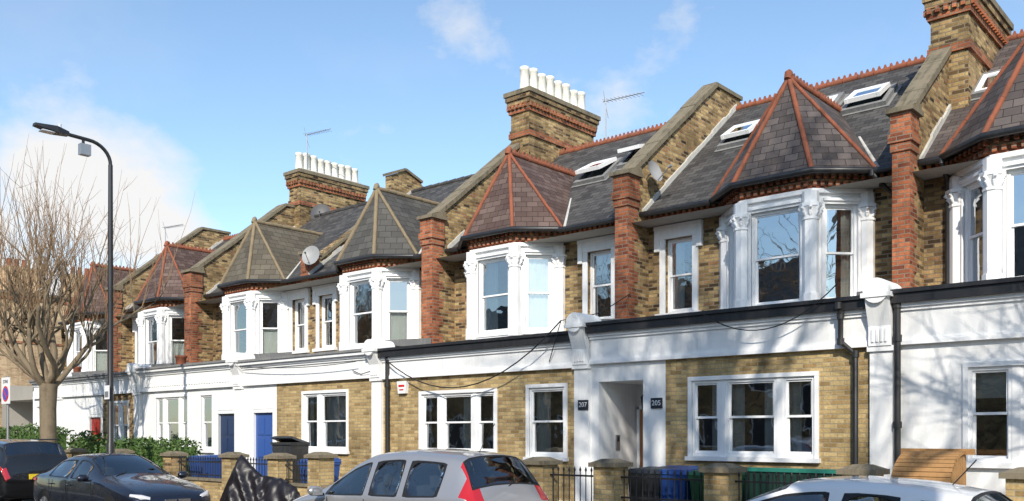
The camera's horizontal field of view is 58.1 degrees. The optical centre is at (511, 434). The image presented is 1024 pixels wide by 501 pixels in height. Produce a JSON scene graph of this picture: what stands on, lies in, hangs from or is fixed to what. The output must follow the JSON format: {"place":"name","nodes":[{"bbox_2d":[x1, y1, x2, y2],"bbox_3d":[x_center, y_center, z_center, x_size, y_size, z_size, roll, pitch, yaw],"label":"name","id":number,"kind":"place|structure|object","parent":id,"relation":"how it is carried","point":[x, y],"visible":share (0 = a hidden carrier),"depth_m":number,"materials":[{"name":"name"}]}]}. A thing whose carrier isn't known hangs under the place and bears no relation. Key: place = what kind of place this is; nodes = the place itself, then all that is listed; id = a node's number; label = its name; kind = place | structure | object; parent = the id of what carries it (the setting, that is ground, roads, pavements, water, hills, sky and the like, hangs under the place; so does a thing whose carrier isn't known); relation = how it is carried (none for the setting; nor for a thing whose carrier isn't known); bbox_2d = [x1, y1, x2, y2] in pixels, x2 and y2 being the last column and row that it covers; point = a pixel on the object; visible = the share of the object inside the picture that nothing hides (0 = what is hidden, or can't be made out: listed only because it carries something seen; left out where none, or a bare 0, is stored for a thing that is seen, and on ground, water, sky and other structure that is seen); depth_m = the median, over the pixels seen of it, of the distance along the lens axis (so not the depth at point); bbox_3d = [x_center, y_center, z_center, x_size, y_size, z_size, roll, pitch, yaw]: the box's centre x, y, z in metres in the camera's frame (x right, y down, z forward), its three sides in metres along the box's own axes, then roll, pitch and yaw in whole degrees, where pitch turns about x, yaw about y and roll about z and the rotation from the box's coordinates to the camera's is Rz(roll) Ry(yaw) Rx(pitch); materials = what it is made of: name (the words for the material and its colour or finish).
{"place":"outdoors","nodes":[
{"label":"outdoors","id":0,"kind":"place"},
{"bbox_2d":[0,0,1023,294],"label":"sky","id":1,"kind":"structure","parent":0,"point":[214,101],"materials":[{"name":"blue"}]},
{"label":"ground","id":2,"kind":"structure","parent":0,"visible":0},
{"bbox_2d":[0,258,87,427],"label":"brick house","id":3,"kind":"structure","parent":2,"relation":"on","point":[17,375],"depth_m":50.91,"materials":[{"name":"brown brick"}]},
{"bbox_2d":[33,315,105,426],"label":"walls","id":4,"kind":"structure","parent":2,"relation":"on","point":[36,401],"depth_m":36.07,"materials":[{"name":"paint"}]},
{"bbox_2d":[2,318,106,431],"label":"rooms","id":5,"kind":"object","parent":4,"relation":"attached to","point":[21,406],"visible":0.04,"depth_m":37.61,"materials":[{"name":"grey paint"}]},
{"bbox_2d":[29,312,106,427],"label":"trim","id":6,"kind":"structure","parent":4,"relation":"attached to","point":[85,365],"depth_m":35.96,"materials":[{"name":"white paint"}]},
{"bbox_2d":[38,328,106,424],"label":"window frames","id":7,"kind":"structure","parent":4,"relation":"attached to","point":[76,333],"depth_m":36.62,"materials":[{"name":"white wood"}]},
{"bbox_2d":[78,334,81,366],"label":"window panes","id":8,"kind":"object","parent":7,"relation":"in","point":[79,343],"visible":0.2,"depth_m":37.58,"materials":[{"name":"glass"}]},
{"bbox_2d":[96,351,106,370],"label":"curtains","id":9,"kind":"object","parent":7,"relation":"attached to","point":[101,360],"visible":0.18,"depth_m":36.30,"materials":[{"name":"white fabric"}]},
{"bbox_2d":[73,366,81,371],"bbox_3d":[-16.094,-2.310,34.105,0.314,0.420,0.306,0,0,41],"label":"flower pot","id":10,"kind":"object","parent":4,"relation":"on","point":[77,369],"visible":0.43,"depth_m":33.99,"materials":[{"name":"ceramic"}]},
{"bbox_2d":[65,253,159,314],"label":"roof","id":11,"kind":"structure","parent":4,"relation":"on","point":[125,271],"depth_m":36.68,"materials":[{"name":"brown tile"}]},
{"bbox_2d":[163,224,182,240],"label":"tv aerial","id":12,"kind":"object","parent":11,"relation":"on","point":[170,227],"visible":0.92,"depth_m":40.89,"materials":[{"name":"silver metal"}]},
{"bbox_2d":[71,227,230,375],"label":"party wall","id":13,"kind":"structure","parent":4,"relation":"on","point":[205,237],"depth_m":35.18,"materials":[{"name":"brick"}]},
{"bbox_2d":[63,300,183,448],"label":"walls","id":14,"kind":"structure","parent":2,"relation":"on","point":[76,415],"depth_m":32.18,"materials":[{"name":"paint"}]},
{"bbox_2d":[57,297,183,445],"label":"trim","id":15,"kind":"structure","parent":14,"relation":"attached to","point":[70,385],"depth_m":32.09,"materials":[{"name":"white paint"}]},
{"bbox_2d":[92,417,100,439],"bbox_3d":[-14.213,0.475,31.587,0.850,2.150,0.100,0,0,41],"label":"door","id":16,"kind":"structure","parent":15,"relation":"attached to","point":[96,423],"depth_m":31.60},
{"bbox_2d":[114,315,183,440],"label":"window frames","id":17,"kind":"structure","parent":14,"relation":"attached to","point":[148,341],"depth_m":32.26,"materials":[{"name":"white wood"}]},
{"bbox_2d":[117,321,183,438],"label":"curtains","id":18,"kind":"object","parent":17,"relation":"attached to","point":[177,347],"visible":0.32,"depth_m":32.41,"materials":[{"name":"white fabric"}]},
{"bbox_2d":[150,323,152,363],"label":"window panes","id":19,"kind":"object","parent":17,"relation":"in","point":[151,354],"visible":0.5,"depth_m":33.66,"materials":[{"name":"glass"}]},
{"bbox_2d":[115,304,183,440],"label":"rooms","id":20,"kind":"object","parent":14,"relation":"attached to","point":[174,320],"visible":0.11,"depth_m":34.93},
{"bbox_2d":[129,233,237,311],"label":"roof","id":21,"kind":"structure","parent":14,"relation":"on","point":[187,257],"depth_m":32.80,"materials":[{"name":"brown tile"}]},
{"bbox_2d":[149,203,294,366],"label":"party wall","id":22,"kind":"structure","parent":14,"relation":"on","point":[202,277],"depth_m":31.24,"materials":[{"name":"brick"}]},
{"bbox_2d":[141,283,311,454],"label":"walls","id":23,"kind":"structure","parent":2,"relation":"on","point":[147,414],"depth_m":28.49,"materials":[{"name":"paint"}]},
{"bbox_2d":[175,355,186,364],"bbox_3d":[-10.544,-2.310,29.362,0.381,0.420,0.371,0,0,41],"label":"flower pot","id":24,"kind":"object","parent":23,"relation":"on","point":[180,359],"visible":0.77,"depth_m":29.23,"materials":[{"name":"ceramic"}]},
{"bbox_2d":[125,276,309,454],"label":"trim","id":25,"kind":"structure","parent":23,"relation":"attached to","point":[187,376],"depth_m":28.39,"materials":[{"name":"white paint"}]},
{"bbox_2d":[220,414,233,453],"bbox_3d":[-8.052,0.475,26.175,0.850,2.150,0.100,0,0,41],"label":"door","id":26,"kind":"structure","parent":25,"relation":"attached to","point":[226,432],"depth_m":26.21,"materials":[{"name":"blue wood"}]},
{"bbox_2d":[157,299,303,449],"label":"window frames","id":27,"kind":"structure","parent":23,"relation":"attached to","point":[183,422],"depth_m":28.46,"materials":[{"name":"white wood"}]},
{"bbox_2d":[162,306,277,446],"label":"curtains","id":28,"kind":"object","parent":27,"relation":"attached to","point":[270,340],"visible":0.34,"depth_m":28.74,"materials":[{"name":"white fabric"}]},
{"bbox_2d":[161,284,309,446],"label":"rooms","id":29,"kind":"object","parent":23,"relation":"attached to","point":[271,309],"visible":0.16,"depth_m":31.45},
{"bbox_2d":[211,201,366,296],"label":"roof","id":30,"kind":"structure","parent":23,"relation":"on","point":[268,250],"depth_m":29.33,"materials":[{"name":"grey tile"}]},
{"bbox_2d":[311,204,330,219],"bbox_3d":[-7.082,-8.150,34.011,0.688,0.804,0.607,0,0,41],"label":"satellite dish","id":31,"kind":"object","parent":30,"relation":"attached to","point":[319,209],"visible":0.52,"depth_m":34.11,"materials":[{"name":"grey metal"}]},
{"bbox_2d":[283,152,369,227],"bbox_3d":[-7.014,-8.056,35.047,0.970,4.812,3.310,0,0,41],"label":"chimney stack","id":32,"kind":"object","parent":30,"relation":"on","point":[331,186],"visible":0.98,"depth_m":34.42,"materials":[{"name":"brick"}]},
{"bbox_2d":[304,128,331,168],"bbox_3d":[-7.137,-10.501,33.842,1.226,1.702,0.315,0,0,28],"label":"tv aerial","id":33,"kind":"object","parent":32,"relation":"on","point":[307,141],"visible":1,"depth_m":34.08,"materials":[{"name":"silver metal"}]},
{"bbox_2d":[254,168,422,358],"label":"party wall","id":34,"kind":"structure","parent":23,"relation":"on","point":[405,180],"depth_m":28.48,"materials":[{"name":"brick"}]},
{"bbox_2d":[302,246,318,266],"bbox_3d":[-6.021,-5.291,27.135,0.561,0.609,0.616,0,0,41],"label":"satellite dish","id":35,"kind":"object","parent":34,"relation":"attached to","point":[310,255],"visible":1,"depth_m":27.23,"materials":[{"name":"white metal"}]},
{"bbox_2d":[244,258,421,478],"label":"walls","id":36,"kind":"structure","parent":2,"relation":"on","point":[287,402],"depth_m":24.16,"materials":[{"name":"brick"}]},
{"bbox_2d":[225,253,421,465],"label":"trim","id":37,"kind":"structure","parent":36,"relation":"attached to","point":[276,371],"depth_m":24.56,"materials":[{"name":"white paint"}]},
{"bbox_2d":[256,412,272,475],"bbox_3d":[-6.681,0.475,24.971,0.900,2.150,0.100,0,0,41],"label":"door","id":38,"kind":"structure","parent":37,"relation":"attached to","point":[264,428],"depth_m":25.00,"materials":[{"name":"blue wood"}]},
{"bbox_2d":[238,282,838,387],"bbox_3d":[-0.640,-1.978,20.556,16.908,1.960,2.168,0,0,41],"label":"telephone cable","id":39,"kind":"object","parent":37,"relation":"attached to","point":[553,345],"visible":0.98,"depth_m":18.47,"materials":[{"name":"rubber"}]},
{"bbox_2d":[304,278,409,450],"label":"window frames","id":40,"kind":"structure","parent":36,"relation":"attached to","point":[323,420],"depth_m":24.64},
{"bbox_2d":[310,288,406,446],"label":"curtains","id":41,"kind":"object","parent":40,"relation":"attached to","point":[336,431],"visible":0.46,"depth_m":23.30,"materials":[{"name":"grey fabric"}]},
{"bbox_2d":[294,261,421,446],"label":"rooms","id":42,"kind":"object","parent":36,"relation":"attached to","point":[398,296],"visible":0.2,"depth_m":28.24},
{"bbox_2d":[312,174,473,277],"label":"roof","id":43,"kind":"structure","parent":36,"relation":"on","point":[387,222],"depth_m":25.25,"materials":[{"name":"grey tile"}]},
{"bbox_2d":[383,143,519,346],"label":"party wall","id":44,"kind":"structure","parent":36,"relation":"on","point":[445,222],"depth_m":23.55,"materials":[{"name":"brick"}]},
{"bbox_2d":[383,232,610,500],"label":"walls","id":45,"kind":"structure","parent":2,"relation":"on","point":[511,417],"depth_m":20.85,"materials":[{"name":"brick"}]},
{"bbox_2d":[397,381,408,393],"bbox_3d":[-2.509,-1.090,21.175,0.320,0.280,0.096,0,0,41],"label":"burglar alarm box","id":46,"kind":"object","parent":45,"relation":"attached to","point":[402,387],"visible":1,"depth_m":21.12,"materials":[{"name":"white plastic"}]},
{"bbox_2d":[361,217,614,460],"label":"trim","id":47,"kind":"structure","parent":45,"relation":"attached to","point":[474,352],"depth_m":20.94,"materials":[{"name":"white paint"}]},
{"bbox_2d":[384,357,389,452],"bbox_3d":[-2.904,-0.150,21.452,0.125,3.500,0.125,0,0,-26],"label":"drainpipe","id":48,"kind":"object","parent":47,"relation":"attached to","point":[386,385],"visible":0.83,"depth_m":21.41,"materials":[{"name":"black paint"}]},
{"bbox_2d":[422,250,610,457],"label":"window frames","id":49,"kind":"structure","parent":45,"relation":"attached to","point":[532,430],"depth_m":20.77,"materials":[{"name":"white wood"}]},
{"bbox_2d":[429,254,610,451],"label":"curtains","id":50,"kind":"object","parent":49,"relation":"attached to","point":[538,303],"visible":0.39,"depth_m":21.59,"materials":[{"name":"white fabric"}]},
{"bbox_2d":[427,226,614,451],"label":"rooms","id":51,"kind":"object","parent":45,"relation":"attached to","point":[455,408],"visible":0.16,"depth_m":23.96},
{"bbox_2d":[451,122,665,252],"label":"roof","id":52,"kind":"structure","parent":45,"relation":"on","point":[570,186],"depth_m":22.16,"materials":[{"name":"grey tile"}]},
{"bbox_2d":[503,66,600,162],"bbox_3d":[1.210,-7.990,26.756,0.970,4.680,3.310,0,0,41],"label":"chimney stack","id":53,"kind":"object","parent":52,"relation":"on","point":[550,117],"visible":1,"depth_m":26.00,"materials":[{"name":"brick"}]},
{"bbox_2d":[602,91,644,138],"bbox_3d":[3.053,-8.726,25.290,1.226,1.552,0.315,0,0,28],"label":"tv aerial","id":54,"kind":"object","parent":52,"relation":"on","point":[605,101],"visible":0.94,"depth_m":25.49,"materials":[{"name":"silver metal"}]},
{"bbox_2d":[601,82,742,320],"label":"party wall","id":55,"kind":"structure","parent":45,"relation":"on","point":[685,133],"depth_m":19.91,"materials":[{"name":"brick"}]},
{"bbox_2d":[646,161,672,180],"bbox_3d":[3.107,-5.600,19.528,0.678,0.462,0.403,0,0,24],"label":"satellite dish","id":56,"kind":"object","parent":55,"relation":"attached to","point":[655,171],"visible":1,"depth_m":19.63,"materials":[{"name":"white metal"}]},
{"bbox_2d":[591,174,891,500],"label":"walls","id":57,"kind":"structure","parent":2,"relation":"on","point":[618,390],"depth_m":16.62,"materials":[{"name":"brick"}]},
{"bbox_2d":[615,435,619,449],"bbox_3d":[2.072,0.150,18.033,0.030,0.300,0.130,0,0,41],"label":"intercom","id":58,"kind":"object","parent":57,"relation":"attached to","point":[617,442],"visible":1,"depth_m":18.00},
{"bbox_2d":[651,398,662,407],"bbox_3d":[2.620,-0.575,16.709,0.240,0.190,0.026,0,0,41],"label":"house number sign","id":59,"kind":"object","parent":57,"relation":"attached to","point":[656,402],"visible":1,"depth_m":16.69,"materials":[{"name":"black metal"}]},
{"bbox_2d":[564,164,891,500],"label":"trim","id":60,"kind":"structure","parent":57,"relation":"attached to","point":[694,332],"depth_m":16.63,"materials":[{"name":"white paint"}]},
{"bbox_2d":[578,400,587,409],"bbox_3d":[1.365,-0.575,17.705,0.240,0.190,0.026,0,0,41],"label":"house number sign","id":61,"kind":"object","parent":60,"relation":"attached to","point":[582,404],"visible":1,"depth_m":17.69,"materials":[{"name":"black metal"}]},
{"bbox_2d":[640,410,642,466],"bbox_3d":[2.899,0.515,18.171,0.850,2.030,0.050,0,0,41],"label":"door","id":62,"kind":"structure","parent":60,"relation":"attached to","point":[641,438],"depth_m":18.41,"materials":[{"name":"brown wood"}]},
{"bbox_2d":[834,302,858,463],"bbox_3d":[5.183,-0.525,14.264,0.362,3.050,0.195,0,0,19],"label":"drainpipe","id":63,"kind":"object","parent":60,"relation":"attached to","point":[840,338],"visible":0.82,"depth_m":14.23,"materials":[{"name":"black metal"}]},
{"bbox_2d":[869,169,891,194],"bbox_3d":[6.602,-3.450,16.348,0.518,2.500,0.166,0,0,-2],"label":"drainpipe","id":64,"kind":"object","parent":60,"relation":"attached to","point":[873,174],"visible":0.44,"depth_m":16.32,"materials":[{"name":"black paint"}]},
{"bbox_2d":[633,176,891,451],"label":"rooms","id":65,"kind":"object","parent":57,"relation":"attached to","point":[778,279],"visible":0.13,"depth_m":20.03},
{"bbox_2d":[668,205,856,457],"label":"window frames","id":66,"kind":"structure","parent":57,"relation":"attached to","point":[730,452],"depth_m":16.24,"materials":[{"name":"white wood"}]},
{"bbox_2d":[674,210,849,451],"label":"curtains","id":67,"kind":"object","parent":66,"relation":"attached to","point":[738,399],"visible":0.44,"depth_m":15.89,"materials":[{"name":"grey fabric"}]},
{"bbox_2d":[646,55,926,217],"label":"roof","id":68,"kind":"structure","parent":57,"relation":"on","point":[794,122],"depth_m":18.14,"materials":[{"name":"grey tile"}]},
{"bbox_2d":[856,47,958,295],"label":"party wall","id":69,"kind":"structure","parent":57,"relation":"on","point":[918,114],"depth_m":15.69,"materials":[{"name":"brick"}]},
{"bbox_2d":[901,133,1023,500],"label":"walls","id":70,"kind":"structure","parent":2,"relation":"on","point":[931,395],"depth_m":13.62,"materials":[{"name":"paint"}]},
{"bbox_2d":[860,124,1023,476],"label":"trim","id":71,"kind":"structure","parent":70,"relation":"attached to","point":[988,306],"depth_m":13.89,"materials":[{"name":"white paint"}]},
{"bbox_2d":[893,303,901,464],"bbox_3d":[5.781,-0.150,13.823,0.125,3.700,0.125,0,0,19],"label":"drainpipe","id":72,"kind":"object","parent":71,"relation":"attached to","point":[897,340],"visible":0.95,"depth_m":13.78,"materials":[{"name":"black metal"}]},
{"bbox_2d":[938,158,949,283],"bbox_3d":[7.380,-3.450,15.726,0.339,2.500,0.107,0,0,-41],"label":"drainpipe","id":73,"kind":"object","parent":71,"relation":"attached to","point":[941,162],"visible":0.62,"depth_m":15.77,"materials":[{"name":"black paint"}]},
{"bbox_2d":[913,159,1023,455],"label":"rooms","id":74,"kind":"object","parent":70,"relation":"attached to","point":[991,435],"visible":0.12,"depth_m":17.21,"materials":[{"name":"black"}]},
{"bbox_2d":[922,29,1023,166],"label":"roof","id":75,"kind":"structure","parent":70,"relation":"on","point":[997,98],"depth_m":15.12,"materials":[{"name":"grey tile"}]},
{"bbox_2d":[922,0,1013,109],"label":"chimney stack","id":76,"kind":"object","parent":75,"relation":"on","point":[973,34],"visible":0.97,"depth_m":17.22,"materials":[{"name":"brick"}]},
{"bbox_2d":[966,168,1023,463],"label":"window frames","id":77,"kind":"structure","parent":70,"relation":"attached to","point":[973,371],"depth_m":13.26,"materials":[{"name":"white wood"}]},
{"bbox_2d":[971,186,982,280],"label":"window panes","id":78,"kind":"object","parent":77,"relation":"in","point":[976,210],"visible":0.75,"depth_m":15.32,"materials":[{"name":"clear glass"}]},
{"bbox_2d":[976,372,1005,397],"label":"curtains","id":79,"kind":"object","parent":77,"relation":"attached to","point":[991,385],"visible":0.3,"depth_m":13.22,"materials":[{"name":"grey fabric"}]},
{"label":"pavement","id":80,"kind":"structure","parent":0,"visible":0},
{"bbox_2d":[0,422,74,453],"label":"hedge","id":81,"kind":"object","parent":80,"relation":"on","point":[32,432],"visible":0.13,"depth_m":30.57,"materials":[{"name":"green plant"}]},
{"bbox_2d":[32,122,114,452],"bbox_3d":[-10.771,-2.910,22.740,0.340,9.320,1.950,0,0,41],"label":"street lamp","id":82,"kind":"object","parent":80,"relation":"on","point":[84,149],"visible":0.99,"depth_m":23.34,"materials":[{"name":"black metal"}]},
{"bbox_2d":[67,430,105,453],"bbox_3d":[-13.356,0.703,28.964,1.444,1.735,0.840,0,0,41],"label":"shrub","id":83,"kind":"object","parent":80,"relation":"on","point":[84,441],"visible":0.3,"depth_m":28.65,"materials":[{"name":"green plant"}]},
{"bbox_2d":[0,135,194,450],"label":"pollarded tree","id":84,"kind":"object","parent":80,"relation":"on","point":[50,381],"visible":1,"depth_m":25.93,"materials":[{"name":"brown plant"}]},
{"bbox_2d":[93,435,202,475],"bbox_3d":[-10.451,0.829,26.286,4.917,1.762,1.020,0,0,41],"label":"hedge","id":85,"kind":"object","parent":80,"relation":"on","point":[151,448],"visible":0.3,"depth_m":25.39,"materials":[{"name":"green plant"}]},
{"bbox_2d":[187,455,221,477],"bbox_3d":[-8.004,1.064,24.223,0.680,1.068,0.830,0,0,41],"label":"wheelie bin","id":86,"kind":"object","parent":80,"relation":"on","point":[207,468],"visible":0.24,"depth_m":23.99,"materials":[{"name":"blue plastic"}]},
{"bbox_2d":[270,436,309,482],"bbox_3d":[-5.421,0.714,22.626,0.680,1.367,0.818,0,0,24],"label":"wheelie bin","id":87,"kind":"object","parent":80,"relation":"on","point":[297,447],"visible":0.43,"depth_m":22.36,"materials":[{"name":"black plastic"}]},
{"bbox_2d":[298,458,340,482],"bbox_3d":[-4.356,1.064,20.951,0.680,1.068,0.830,0,0,38],"label":"wheelie bin","id":88,"kind":"object","parent":80,"relation":"on","point":[337,462],"visible":0.23,"depth_m":20.90,"materials":[{"name":"blue plastic"}]},
{"bbox_2d":[64,448,1023,500],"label":"brickwork","id":89,"kind":"object","parent":80,"relation":"on","point":[720,484],"visible":0.52,"depth_m":15.52,"materials":[{"name":"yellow brick"}]},
{"bbox_2d":[178,455,221,478],"bbox_3d":[-7.725,0.795,23.025,2.400,0.550,0.038,0,0,41],"label":"iron railing","id":90,"kind":"object","parent":89,"relation":"on","point":[200,461],"visible":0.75,"depth_m":23.09,"materials":[{"name":"metal"}]},
{"bbox_2d":[245,457,266,475],"bbox_3d":[-5.959,1.085,21.474,1.500,1.130,0.038,0,0,41],"label":"iron railing","id":91,"kind":"object","parent":89,"relation":"on","point":[259,463],"visible":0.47,"depth_m":21.39,"materials":[{"name":"metal"}]},
{"bbox_2d":[285,459,307,483],"bbox_3d":[-4.676,0.795,20.347,1.117,0.550,0.038,0,0,41],"label":"iron railing","id":92,"kind":"object","parent":89,"relation":"on","point":[296,479],"visible":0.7,"depth_m":20.44,"materials":[{"name":"black metal"}]},
{"bbox_2d":[550,466,592,500],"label":"iron railing","id":93,"kind":"object","parent":89,"relation":"on","point":[574,475],"visible":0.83,"depth_m":15.37,"materials":[{"name":"black metal"}]},
{"bbox_2d":[621,468,703,500],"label":"iron railing","id":94,"kind":"object","parent":89,"relation":"on","point":[661,479],"visible":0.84,"depth_m":14.21,"materials":[{"name":"black metal"}]},
{"bbox_2d":[735,471,841,500],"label":"iron railing","id":95,"kind":"object","parent":89,"relation":"on","point":[739,481],"visible":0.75,"depth_m":13.10,"materials":[{"name":"black metal"}]},
{"bbox_2d":[628,466,674,500],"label":"wheelie bin","id":96,"kind":"object","parent":80,"relation":"on","point":[645,484],"visible":0.51,"depth_m":14.80,"materials":[{"name":"black plastic"}]},
{"bbox_2d":[659,467,697,500],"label":"wheelie bin","id":97,"kind":"object","parent":80,"relation":"on","point":[677,485],"visible":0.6,"depth_m":14.49,"materials":[{"name":"blue plastic"}]},
{"bbox_2d":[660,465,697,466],"bbox_3d":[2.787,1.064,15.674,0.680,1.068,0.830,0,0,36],"label":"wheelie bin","id":98,"kind":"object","parent":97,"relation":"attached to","point":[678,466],"visible":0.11,"depth_m":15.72,"materials":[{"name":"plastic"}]},
{"bbox_2d":[688,470,745,500],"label":"wheelie bin","id":99,"kind":"object","parent":80,"relation":"on","point":[697,487],"visible":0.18,"depth_m":14.15,"materials":[{"name":"green plastic"}]},
{"bbox_2d":[742,467,841,500],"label":"garden fence","id":100,"kind":"object","parent":80,"relation":"on","point":[803,472],"visible":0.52,"depth_m":14.16,"materials":[{"name":"green metal"}]},
{"bbox_2d":[891,448,975,484],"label":"timber bike store","id":101,"kind":"structure","parent":80,"relation":"on","point":[946,465],"depth_m":12.30,"materials":[{"name":"brown wood"}]},
{"bbox_3d":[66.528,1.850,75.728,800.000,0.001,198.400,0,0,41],"label":"road","id":102,"kind":"structure","parent":0,"visible":0},
{"bbox_2d":[1,376,9,438],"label":"traffic sign","id":103,"kind":"object","parent":102,"relation":"on","point":[5,390],"visible":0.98,"depth_m":25.88,"materials":[{"name":"white metal"}]},
{"bbox_2d":[0,439,68,500],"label":"parked car","id":104,"kind":"object","parent":102,"relation":"on","point":[23,462],"visible":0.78,"depth_m":21.88,"materials":[{"name":"black paint"}]},
{"bbox_2d":[32,453,210,500],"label":"parked car","id":105,"kind":"object","parent":102,"relation":"on","point":[110,477],"visible":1,"depth_m":18.59,"materials":[{"name":"black paint"}]},
{"bbox_2d":[220,455,300,500],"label":"covered motorcycle","id":106,"kind":"object","parent":102,"relation":"on","point":[247,481],"visible":0.98,"depth_m":16.52,"materials":[{"name":"fabric"}]},
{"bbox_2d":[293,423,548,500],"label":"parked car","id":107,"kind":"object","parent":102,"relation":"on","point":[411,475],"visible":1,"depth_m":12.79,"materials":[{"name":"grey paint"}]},
{"bbox_2d":[747,460,1012,500],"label":"parked car","id":108,"kind":"object","parent":102,"relation":"on","point":[854,488],"visible":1,"depth_m":8.50,"materials":[{"name":"white paint"}]}
]}

